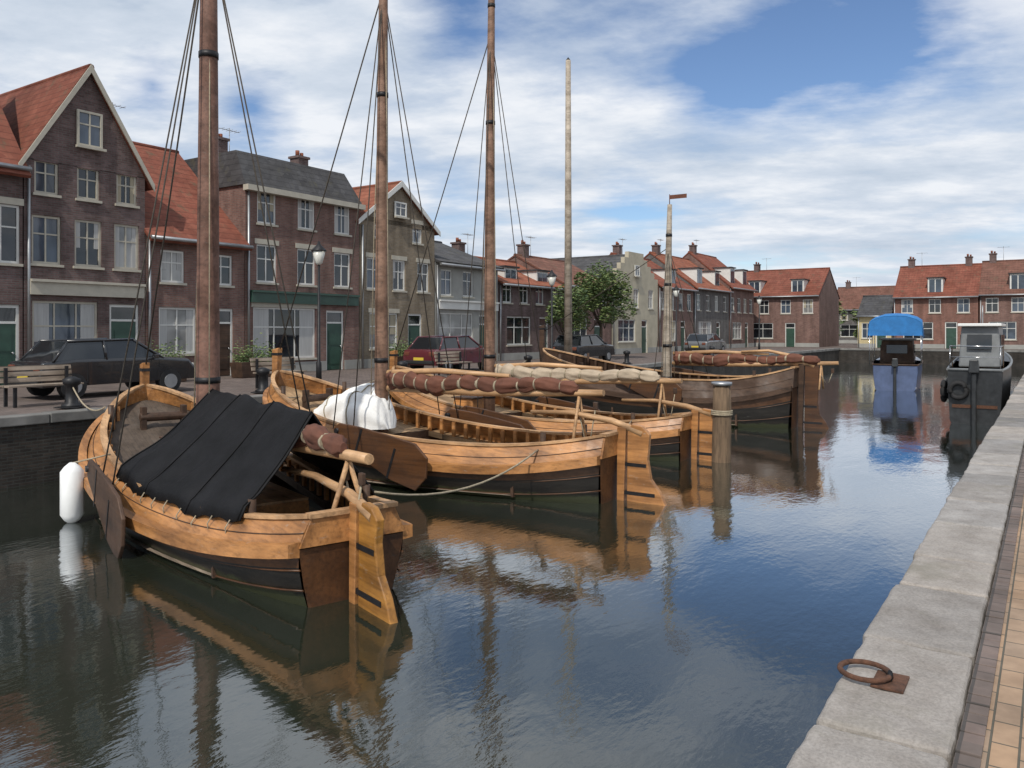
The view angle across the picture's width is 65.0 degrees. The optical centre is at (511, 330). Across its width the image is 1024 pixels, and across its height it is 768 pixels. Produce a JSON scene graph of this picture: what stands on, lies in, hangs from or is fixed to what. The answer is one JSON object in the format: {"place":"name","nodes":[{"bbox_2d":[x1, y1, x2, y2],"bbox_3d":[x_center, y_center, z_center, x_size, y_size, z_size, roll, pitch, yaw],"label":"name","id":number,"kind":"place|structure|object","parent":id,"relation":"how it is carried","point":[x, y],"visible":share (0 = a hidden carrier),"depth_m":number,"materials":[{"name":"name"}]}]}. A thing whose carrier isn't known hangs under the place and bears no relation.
{"place":"outdoors","nodes":[
{"label":"outdoors","id":0,"kind":"place"},
{"bbox_2d":[450,233,563,360],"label":"house","id":1,"kind":"structure","parent":0,"point":[511,343],"depth_m":46.12,"materials":[{"name":"brick"}]},
{"bbox_2d":[502,285,512,303],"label":"window","id":2,"kind":"structure","parent":1,"relation":"in","point":[506,289],"depth_m":44.59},
{"bbox_2d":[506,316,531,346],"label":"window","id":3,"kind":"structure","parent":1,"relation":"in","point":[515,336],"depth_m":45.57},
{"bbox_2d":[519,287,529,304],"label":"window","id":4,"kind":"structure","parent":1,"relation":"in","point":[523,290],"depth_m":46.09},
{"bbox_2d":[535,288,544,305],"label":"window","id":5,"kind":"structure","parent":1,"relation":"in","point":[539,292],"depth_m":47.47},
{"bbox_2d":[0,363,1023,767],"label":"water","id":6,"kind":"structure","parent":0,"point":[714,615],"depth_m":8.15,"materials":[{"name":"blue liquid"}]},
{"bbox_2d":[60,0,412,623],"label":"sailing barge","id":7,"kind":"object","parent":6,"relation":"on","point":[211,480],"visible":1,"depth_m":10.77,"materials":[{"name":"brown wood"}]},
{"bbox_2d":[262,0,666,505],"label":"sailing barge","id":8,"kind":"object","parent":6,"relation":"on","point":[449,450],"visible":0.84,"depth_m":15.24,"materials":[{"name":"brown wood"}]},
{"bbox_2d":[313,383,396,429],"bbox_3d":[-3.569,1.623,17.809,2.386,0.942,1.294,0,0,34],"label":"sail bundle","id":9,"kind":"object","parent":8,"relation":"on","point":[373,411],"visible":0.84,"depth_m":17.13,"materials":[{"name":"white fabric"}]},
{"bbox_2d":[374,449,538,495],"bbox_3d":[-0.664,2.250,12.318,0.032,0.327,4.334,0,0,31],"label":"mooring line","id":10,"kind":"object","parent":8,"relation":"attached to","point":[467,487],"visible":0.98,"depth_m":12.06,"materials":[{"name":"fabric"}]},
{"bbox_2d":[388,0,712,460],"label":"sailing barge","id":11,"kind":"object","parent":6,"relation":"on","point":[686,435],"visible":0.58,"depth_m":21.35,"materials":[{"name":"brown wood"}]},
{"bbox_2d":[539,194,838,428],"bbox_3d":[5.497,-0.575,27.326,10.573,8.150,4.135,0,0,33],"label":"sailing barge","id":12,"kind":"object","parent":6,"relation":"on","point":[770,399],"visible":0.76,"depth_m":25.53,"materials":[{"name":"brown wood"}]},
{"bbox_2d":[711,381,732,462],"bbox_3d":[4.810,3.191,18.428,0.506,4.021,0.506,0,0,0],"label":"mooring post","id":13,"kind":"object","parent":6,"relation":"in","point":[722,412],"visible":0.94,"depth_m":18.25,"materials":[{"name":"brown wood"}]},
{"bbox_2d":[867,313,924,391],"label":"motor launch","id":14,"kind":"object","parent":6,"relation":"on","point":[897,364],"visible":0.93,"depth_m":40.16,"materials":[{"name":"blue paint"}]},
{"bbox_2d":[940,305,1012,425],"bbox_3d":[16.682,1.200,28.645,1.985,4.200,7.883,0,0,34],"label":"work boat","id":15,"kind":"object","parent":6,"relation":"on","point":[975,388],"visible":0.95,"depth_m":25.89,"materials":[{"name":"metal"}]},
{"bbox_2d":[0,350,1023,488],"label":"quay wall","id":16,"kind":"structure","parent":0,"point":[37,453],"depth_m":16.05,"materials":[{"name":"brick"}]},
{"bbox_2d":[0,348,1023,427],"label":"kerb","id":17,"kind":"structure","parent":16,"relation":"on","point":[45,417],"depth_m":16.32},
{"bbox_2d":[0,343,1023,415],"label":"street","id":18,"kind":"structure","parent":0,"point":[98,396],"depth_m":24.33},
{"bbox_2d":[0,105,31,387],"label":"house","id":19,"kind":"structure","parent":18,"relation":"on","point":[13,173],"depth_m":23.32,"materials":[{"name":"brick"}]},
{"bbox_2d":[0,196,23,266],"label":"window","id":20,"kind":"structure","parent":19,"relation":"in","point":[9,214],"depth_m":23.30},
{"bbox_2d":[0,364,83,407],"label":"park bench","id":21,"kind":"object","parent":18,"relation":"on","point":[5,374],"visible":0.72,"depth_m":17.85,"materials":[{"name":"brown wood"}]},
{"bbox_2d":[53,376,89,407],"bbox_3d":[-9.369,1.300,17.103,0.500,0.660,0.500,0,0,0],"label":"bollard","id":22,"kind":"object","parent":18,"relation":"on","point":[71,398],"visible":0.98,"depth_m":17.00,"materials":[{"name":"black metal"}]},
{"bbox_2d":[72,387,105,410],"bbox_3d":[-8.545,1.362,16.174,0.032,0.448,2.496,0,0,-42],"label":"mooring line","id":23,"kind":"object","parent":22,"relation":"attached to","point":[85,405],"visible":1,"depth_m":16.23,"materials":[{"name":"fabric"}]},
{"bbox_2d":[0,64,155,355],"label":"gabled house","id":24,"kind":"structure","parent":18,"relation":"on","point":[88,184],"depth_m":25.07,"materials":[{"name":"brick"}]},
{"bbox_2d":[32,161,61,197],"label":"window","id":25,"kind":"structure","parent":24,"relation":"in","point":[45,174],"depth_m":24.13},
{"bbox_2d":[31,214,63,267],"bbox_3d":[-13.977,-2.685,24.106,0.190,1.530,0.970,0,0,34],"label":"window","id":26,"kind":"structure","parent":24,"relation":"in","point":[45,229],"depth_m":24.13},
{"bbox_2d":[32,300,96,346],"bbox_3d":[-13.704,0.100,24.622,0.070,2.000,1.968,0,0,34],"label":"window","id":27,"kind":"structure","parent":24,"relation":"in","point":[50,319],"depth_m":24.60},
{"bbox_2d":[75,168,101,203],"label":"window","id":28,"kind":"structure","parent":24,"relation":"in","point":[87,180],"depth_m":25.18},
{"bbox_2d":[73,219,104,269],"bbox_3d":[-13.276,-2.685,25.154,0.190,1.530,0.970,0,0,34],"label":"window","id":29,"kind":"structure","parent":24,"relation":"in","point":[87,233],"depth_m":25.18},
{"bbox_2d":[75,109,106,151],"bbox_3d":[-13.143,-6.242,25.065,0.190,1.188,0.920,0,0,34],"label":"window","id":30,"kind":"structure","parent":24,"relation":"in","point":[89,125],"depth_m":25.07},
{"bbox_2d":[112,224,140,272],"bbox_3d":[-12.574,-2.685,26.202,0.190,1.530,0.970,0,0,34],"label":"window","id":31,"kind":"structure","parent":24,"relation":"in","point":[125,236],"depth_m":26.21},
{"bbox_2d":[115,174,139,208],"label":"window","id":32,"kind":"structure","parent":24,"relation":"in","point":[125,185],"depth_m":26.21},
{"bbox_2d":[8,338,193,397],"bbox_3d":[-10.549,0.920,20.913,2.000,1.460,4.200,0,0,34],"label":"parked car","id":33,"kind":"object","parent":18,"relation":"on","point":[94,361],"visible":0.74,"depth_m":20.07,"materials":[{"name":"black paint"}]},
{"bbox_2d":[149,337,189,383],"bbox_3d":[-11.236,0.889,25.638,1.362,1.523,1.648,0,0,34],"label":"planter","id":34,"kind":"object","parent":18,"relation":"on","point":[171,355],"visible":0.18,"depth_m":25.91,"materials":[{"name":"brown wood"}]},
{"bbox_2d":[112,102,253,375],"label":"house","id":35,"kind":"structure","parent":18,"relation":"on","point":[175,313],"depth_m":28.33,"materials":[{"name":"brown brick"}]},
{"bbox_2d":[159,250,186,285],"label":"window","id":36,"kind":"structure","parent":35,"relation":"in","point":[172,264],"depth_m":27.65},
{"bbox_2d":[159,307,194,356],"bbox_3d":[-11.548,0.040,27.734,0.190,1.680,1.540,0,0,34],"label":"window","id":37,"kind":"structure","parent":35,"relation":"in","point":[174,322],"depth_m":27.81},
{"bbox_2d":[219,255,234,287],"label":"window","id":38,"kind":"structure","parent":35,"relation":"in","point":[225,262],"depth_m":29.42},
{"bbox_2d":[230,333,275,377],"bbox_3d":[-9.186,0.773,28.688,1.360,1.754,1.663,0,0,34],"label":"planter","id":39,"kind":"object","parent":18,"relation":"on","point":[241,367],"visible":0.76,"depth_m":28.17,"materials":[{"name":"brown wood"}]},
{"bbox_2d":[250,367,269,392],"bbox_3d":[-6.588,1.300,21.258,0.500,0.660,0.500,0,0,0],"label":"bollard","id":40,"kind":"object","parent":18,"relation":"on","point":[262,372],"visible":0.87,"depth_m":21.15,"materials":[{"name":"black metal"}]},
{"bbox_2d":[184,127,365,370],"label":"house","id":41,"kind":"structure","parent":18,"relation":"on","point":[294,187],"depth_m":32.20,"materials":[{"name":"brown brick"}]},
{"bbox_2d":[255,238,278,284],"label":"window","id":42,"kind":"structure","parent":41,"relation":"in","point":[265,275],"depth_m":30.89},
{"bbox_2d":[256,192,278,226],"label":"window","id":43,"kind":"structure","parent":41,"relation":"in","point":[270,198],"depth_m":30.96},
{"bbox_2d":[251,302,316,360],"bbox_3d":[-8.932,0.040,31.642,0.190,2.280,3.295,0,0,34],"label":"window","id":44,"kind":"structure","parent":41,"relation":"in","point":[267,319],"depth_m":31.74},
{"bbox_2d":[295,243,317,287],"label":"window","id":45,"kind":"structure","parent":41,"relation":"in","point":[307,279],"depth_m":32.55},
{"bbox_2d":[297,200,316,232],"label":"window","id":46,"kind":"structure","parent":41,"relation":"in","point":[305,209],"depth_m":32.55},
{"bbox_2d":[332,247,352,289],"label":"window","id":47,"kind":"structure","parent":41,"relation":"in","point":[341,260],"depth_m":34.21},
{"bbox_2d":[333,206,351,236],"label":"window","id":48,"kind":"structure","parent":41,"relation":"in","point":[341,213],"depth_m":34.21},
{"bbox_2d":[250,356,306,387],"bbox_3d":[-6.795,1.214,23.433,0.605,0.872,1.600,0,0,34],"label":"park bench","id":49,"kind":"object","parent":18,"relation":"on","point":[256,363],"visible":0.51,"depth_m":23.35,"materials":[{"name":"brown wood"}]},
{"bbox_2d":[311,241,325,378],"bbox_3d":[-5.723,-0.500,23.808,0.460,4.300,0.398,0,0,0],"label":"street lamp","id":50,"kind":"object","parent":18,"relation":"on","point":[318,250],"visible":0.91,"depth_m":23.76,"materials":[{"name":"black metal"}]},
{"bbox_2d":[352,181,440,368],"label":"gabled house","id":51,"kind":"structure","parent":18,"relation":"on","point":[403,265],"depth_m":37.23,"materials":[{"name":"brick"}]},
{"bbox_2d":[366,252,374,290],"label":"window","id":52,"kind":"structure","parent":51,"relation":"in","point":[369,260],"depth_m":35.66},
{"bbox_2d":[368,308,399,350],"bbox_3d":[-5.802,-0.060,36.318,0.190,1.880,2.040,0,0,34],"label":"window","id":53,"kind":"structure","parent":51,"relation":"in","point":[392,312],"depth_m":36.77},
{"bbox_2d":[392,255,406,292],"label":"window","id":54,"kind":"structure","parent":51,"relation":"in","point":[398,266],"depth_m":37.20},
{"bbox_2d":[394,201,409,219],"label":"window","id":55,"kind":"structure","parent":51,"relation":"in","point":[400,208],"depth_m":37.06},
{"bbox_2d":[411,219,423,245],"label":"window","id":56,"kind":"structure","parent":51,"relation":"in","point":[418,232],"depth_m":38.24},
{"bbox_2d":[416,258,430,293],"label":"window","id":57,"kind":"structure","parent":51,"relation":"in","point":[424,269],"depth_m":38.67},
{"bbox_2d":[389,331,411,368],"bbox_3d":[-4.977,0.828,35.029,1.282,1.643,1.666,0,0,34],"label":"planter","id":58,"kind":"object","parent":18,"relation":"on","point":[400,352],"visible":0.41,"depth_m":34.84,"materials":[{"name":"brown wood"}]},
{"bbox_2d":[397,361,407,366],"bbox_3d":[-3.528,1.300,25.828,0.500,0.660,0.500,0,0,0],"label":"bollard","id":59,"kind":"object","parent":18,"relation":"on","point":[402,363],"visible":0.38,"depth_m":25.70,"materials":[{"name":"black metal"}]},
{"bbox_2d":[403,335,495,369],"bbox_3d":[-2.488,0.920,32.954,2.000,1.460,4.200,0,0,34],"label":"parked car","id":60,"kind":"object","parent":18,"relation":"on","point":[417,354],"visible":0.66,"depth_m":31.78,"materials":[{"name":"red paint"}]},
{"bbox_2d":[434,351,472,374],"bbox_3d":[-2.209,1.214,30.284,0.605,0.872,1.600,0,0,34],"label":"park bench","id":61,"kind":"object","parent":18,"relation":"on","point":[444,358],"visible":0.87,"depth_m":30.34,"materials":[{"name":"brown wood"}]},
{"bbox_2d":[434,240,504,360],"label":"house","id":62,"kind":"structure","parent":18,"relation":"on","point":[452,269],"depth_m":41.10,"materials":[{"name":"grey paint"}]},
{"bbox_2d":[440,269,453,297],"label":"window","id":63,"kind":"structure","parent":62,"relation":"in","point":[445,274],"depth_m":40.10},
{"bbox_2d":[439,312,471,336],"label":"window","id":64,"kind":"structure","parent":62,"relation":"in","point":[453,324],"depth_m":40.81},
{"bbox_2d":[462,271,474,298],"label":"window","id":65,"kind":"structure","parent":62,"relation":"in","point":[466,275],"depth_m":41.66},
{"bbox_2d":[524,355,532,367],"bbox_3d":[0.644,1.300,32.060,0.500,0.660,0.500,0,0,0],"label":"bollard","id":66,"kind":"object","parent":18,"relation":"on","point":[529,358],"visible":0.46,"depth_m":31.95,"materials":[{"name":"black metal"}]},
{"bbox_2d":[547,270,556,348],"bbox_3d":[1.731,-0.500,34.943,0.460,4.300,0.398,0,0,0],"label":"street lamp","id":67,"kind":"object","parent":18,"relation":"on","point":[551,276],"visible":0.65,"depth_m":34.90,"materials":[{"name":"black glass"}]},
{"bbox_2d":[508,236,611,344],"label":"house","id":68,"kind":"structure","parent":18,"relation":"on","point":[557,266],"depth_m":52.42,"materials":[{"name":"brown brick"}]},
{"bbox_2d":[572,319,586,334],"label":"window","id":69,"kind":"structure","parent":68,"relation":"in","point":[581,332],"depth_m":51.79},
{"bbox_2d":[545,285,587,335],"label":"tree","id":70,"kind":"object","parent":18,"relation":"on","point":[558,314],"visible":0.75,"depth_m":40.45,"materials":[{"name":"green plant"}]},
{"bbox_2d":[564,57,571,352],"bbox_3d":[2.666,-5.657,38.137,0.600,14.615,0.600,0,0,0],"label":"flag pole","id":71,"kind":"object","parent":18,"relation":"on","point":[568,286],"visible":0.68,"depth_m":38.01,"materials":[{"name":"beige metal"}]},
{"bbox_2d":[550,334,614,360],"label":"parked car","id":72,"kind":"object","parent":18,"relation":"on","point":[593,345],"visible":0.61,"depth_m":41.10,"materials":[{"name":"black paint"}]},
{"bbox_2d":[551,251,657,354],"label":"gabled house","id":73,"kind":"structure","parent":18,"relation":"on","point":[638,333],"depth_m":58.85,"materials":[{"name":"beige paint"}]},
{"bbox_2d":[618,319,636,342],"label":"window","id":74,"kind":"structure","parent":73,"relation":"in","point":[626,328],"depth_m":57.30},
{"bbox_2d":[634,289,639,308],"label":"window","id":75,"kind":"structure","parent":73,"relation":"in","point":[635,290],"depth_m":58.59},
{"bbox_2d":[634,265,641,277],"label":"window","id":76,"kind":"structure","parent":73,"relation":"in","point":[637,272],"depth_m":58.34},
{"bbox_2d":[648,290,653,309],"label":"window","id":77,"kind":"structure","parent":73,"relation":"in","point":[650,292],"depth_m":60.74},
{"bbox_2d":[572,259,636,358],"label":"tree","id":78,"kind":"object","parent":18,"relation":"on","point":[593,286],"visible":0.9,"depth_m":46.84,"materials":[{"name":"green plant"}]},
{"bbox_2d":[621,350,631,363],"bbox_3d":[5.651,1.300,39.539,0.500,0.660,0.500,0,0,0],"label":"bollard","id":79,"kind":"object","parent":18,"relation":"on","point":[626,353],"visible":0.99,"depth_m":39.43,"materials":[{"name":"black metal"}]},
{"bbox_2d":[609,238,698,351],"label":"house","id":80,"kind":"structure","parent":18,"relation":"on","point":[658,271],"depth_m":65.19,"materials":[{"name":"brick"}]},
{"bbox_2d":[672,321,674,341],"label":"window","id":81,"kind":"structure","parent":80,"relation":"in","point":[673,335],"depth_m":64.46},
{"bbox_2d":[679,293,683,311],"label":"window","id":82,"kind":"structure","parent":80,"relation":"in","point":[680,294],"depth_m":65.81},
{"bbox_2d":[687,294,691,311],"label":"window","id":83,"kind":"structure","parent":80,"relation":"in","point":[688,295],"depth_m":67.20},
{"bbox_2d":[672,286,679,350],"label":"street lamp","id":84,"kind":"object","parent":18,"relation":"on","point":[674,289],"visible":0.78,"depth_m":46.53,"materials":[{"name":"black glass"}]},
{"bbox_2d":[684,333,726,354],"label":"parked car","id":85,"kind":"object","parent":18,"relation":"on","point":[706,341],"visible":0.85,"depth_m":55.69,"materials":[{"name":"grey paint"}]},
{"bbox_2d":[756,295,761,349],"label":"street lamp","id":86,"kind":"object","parent":18,"relation":"on","point":[759,299],"visible":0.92,"depth_m":59.83,"materials":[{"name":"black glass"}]},
{"bbox_2d":[839,302,847,335],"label":"tree","id":87,"kind":"object","parent":18,"relation":"on","point":[843,319],"visible":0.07,"depth_m":94.42,"materials":[{"name":"green plant"}]},
{"bbox_2d":[849,308,857,338],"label":"tree","id":88,"kind":"object","parent":18,"relation":"on","point":[855,318],"visible":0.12,"depth_m":94.04,"materials":[{"name":"green plant"}]},
{"bbox_2d":[978,246,1023,348],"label":"house","id":89,"kind":"structure","parent":18,"relation":"on","point":[1001,293],"depth_m":72.02,"materials":[{"name":"brick"}]},
{"bbox_2d":[985,298,998,312],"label":"window","id":90,"kind":"structure","parent":89,"relation":"in","point":[992,304],"depth_m":72.26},
{"bbox_2d":[989,322,1016,340],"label":"window","id":91,"kind":"structure","parent":89,"relation":"in","point":[1009,331],"depth_m":71.54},
{"bbox_2d":[1010,297,1023,312],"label":"window","id":92,"kind":"structure","parent":89,"relation":"in","point":[1017,303],"depth_m":71.21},
{"bbox_2d":[0,0,1023,288],"label":"sky","id":93,"kind":"structure","parent":0,"point":[853,138],"materials":[{"name":"blue"}]},
{"bbox_2d":[644,239,733,347],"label":"house","id":94,"kind":"structure","parent":0,"point":[711,306],"depth_m":71.21,"materials":[{"name":"brown tile"}]},
{"bbox_2d":[697,294,701,310],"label":"window","id":95,"kind":"structure","parent":94,"relation":"in","point":[698,295],"depth_m":69.03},
{"bbox_2d":[699,321,710,333],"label":"window","id":96,"kind":"structure","parent":94,"relation":"in","point":[704,327],"depth_m":70.24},
{"bbox_2d":[706,295,710,311],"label":"window","id":97,"kind":"structure","parent":94,"relation":"in","point":[707,296],"depth_m":70.86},
{"bbox_2d":[715,296,718,311],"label":"window","id":98,"kind":"structure","parent":94,"relation":"in","point":[716,297],"depth_m":72.72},
{"bbox_2d":[723,297,726,312],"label":"window","id":99,"kind":"structure","parent":94,"relation":"in","point":[724,298],"depth_m":74.55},
{"bbox_2d":[682,239,757,347],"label":"house","id":100,"kind":"structure","parent":0,"point":[741,313],"depth_m":78.20,"materials":[{"name":"brick"}]},
{"bbox_2d":[731,297,734,312],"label":"window","id":101,"kind":"structure","parent":100,"relation":"in","point":[732,299],"depth_m":76.43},
{"bbox_2d":[732,322,742,339],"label":"window","id":102,"kind":"structure","parent":100,"relation":"in","point":[736,325],"depth_m":77.41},
{"bbox_2d":[747,258,839,346],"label":"house","id":103,"kind":"structure","parent":0,"point":[799,307],"depth_m":82.94,"materials":[{"name":"brick"}]},
{"bbox_2d":[758,300,768,314],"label":"window","id":104,"kind":"structure","parent":103,"relation":"in","point":[764,306],"depth_m":83.57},
{"bbox_2d":[754,323,773,338],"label":"window","id":105,"kind":"structure","parent":103,"relation":"in","point":[766,329],"depth_m":83.62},
{"bbox_2d":[781,300,790,313],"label":"window","id":106,"kind":"structure","parent":103,"relation":"in","point":[785,304],"depth_m":82.37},
{"bbox_2d":[802,299,813,313],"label":"window","id":107,"kind":"structure","parent":103,"relation":"in","point":[807,304],"depth_m":81.14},
{"bbox_2d":[837,277,895,342],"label":"house","id":108,"kind":"structure","parent":0,"point":[850,299],"depth_m":105.87,"materials":[{"name":"brown brick"}]},
{"bbox_2d":[841,325,856,336],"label":"window","id":109,"kind":"structure","parent":108,"relation":"in","point":[848,330],"depth_m":105.36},
{"bbox_2d":[856,295,893,347],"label":"house","id":110,"kind":"structure","parent":0,"point":[871,307],"depth_m":78.27,"materials":[{"name":"yellow paint"}]},
{"bbox_2d":[861,323,871,338],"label":"window","id":111,"kind":"structure","parent":110,"relation":"in","point":[865,326],"depth_m":78.17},
{"bbox_2d":[892,253,981,348],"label":"house","id":112,"kind":"structure","parent":0,"point":[941,301],"depth_m":75.09,"materials":[{"name":"brick"}]},
{"bbox_2d":[901,299,913,313],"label":"window","id":113,"kind":"structure","parent":112,"relation":"in","point":[906,305],"depth_m":76.11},
{"bbox_2d":[903,322,933,339],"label":"window","id":114,"kind":"structure","parent":112,"relation":"in","point":[928,326],"depth_m":75.17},
{"bbox_2d":[928,299,941,313],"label":"window","id":115,"kind":"structure","parent":112,"relation":"in","point":[934,304],"depth_m":74.81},
{"bbox_2d":[956,298,969,313],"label":"window","id":116,"kind":"structure","parent":112,"relation":"in","point":[963,304],"depth_m":73.50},
{"bbox_2d":[980,497,1023,767],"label":"quay pavement","id":117,"kind":"structure","parent":0,"point":[1004,743],"depth_m":3.74,"materials":[{"name":"brick"}]},
{"bbox_2d":[786,375,1023,767],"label":"kerb stones","id":118,"kind":"object","parent":117,"relation":"on","point":[923,631],"visible":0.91,"depth_m":4.31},
{"bbox_2d":[837,659,909,693],"bbox_3d":[1.698,1.614,3.797,0.303,0.060,0.246,0,0,34],"label":"mooring ring","id":119,"kind":"object","parent":118,"relation":"on","point":[886,678],"visible":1,"depth_m":3.74,"materials":[{"name":"brown metal"}]},
{"bbox_2d":[952,448,1023,767],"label":"gutter bricks","id":120,"kind":"object","parent":117,"relation":"on","point":[970,745],"visible":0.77,"depth_m":4.10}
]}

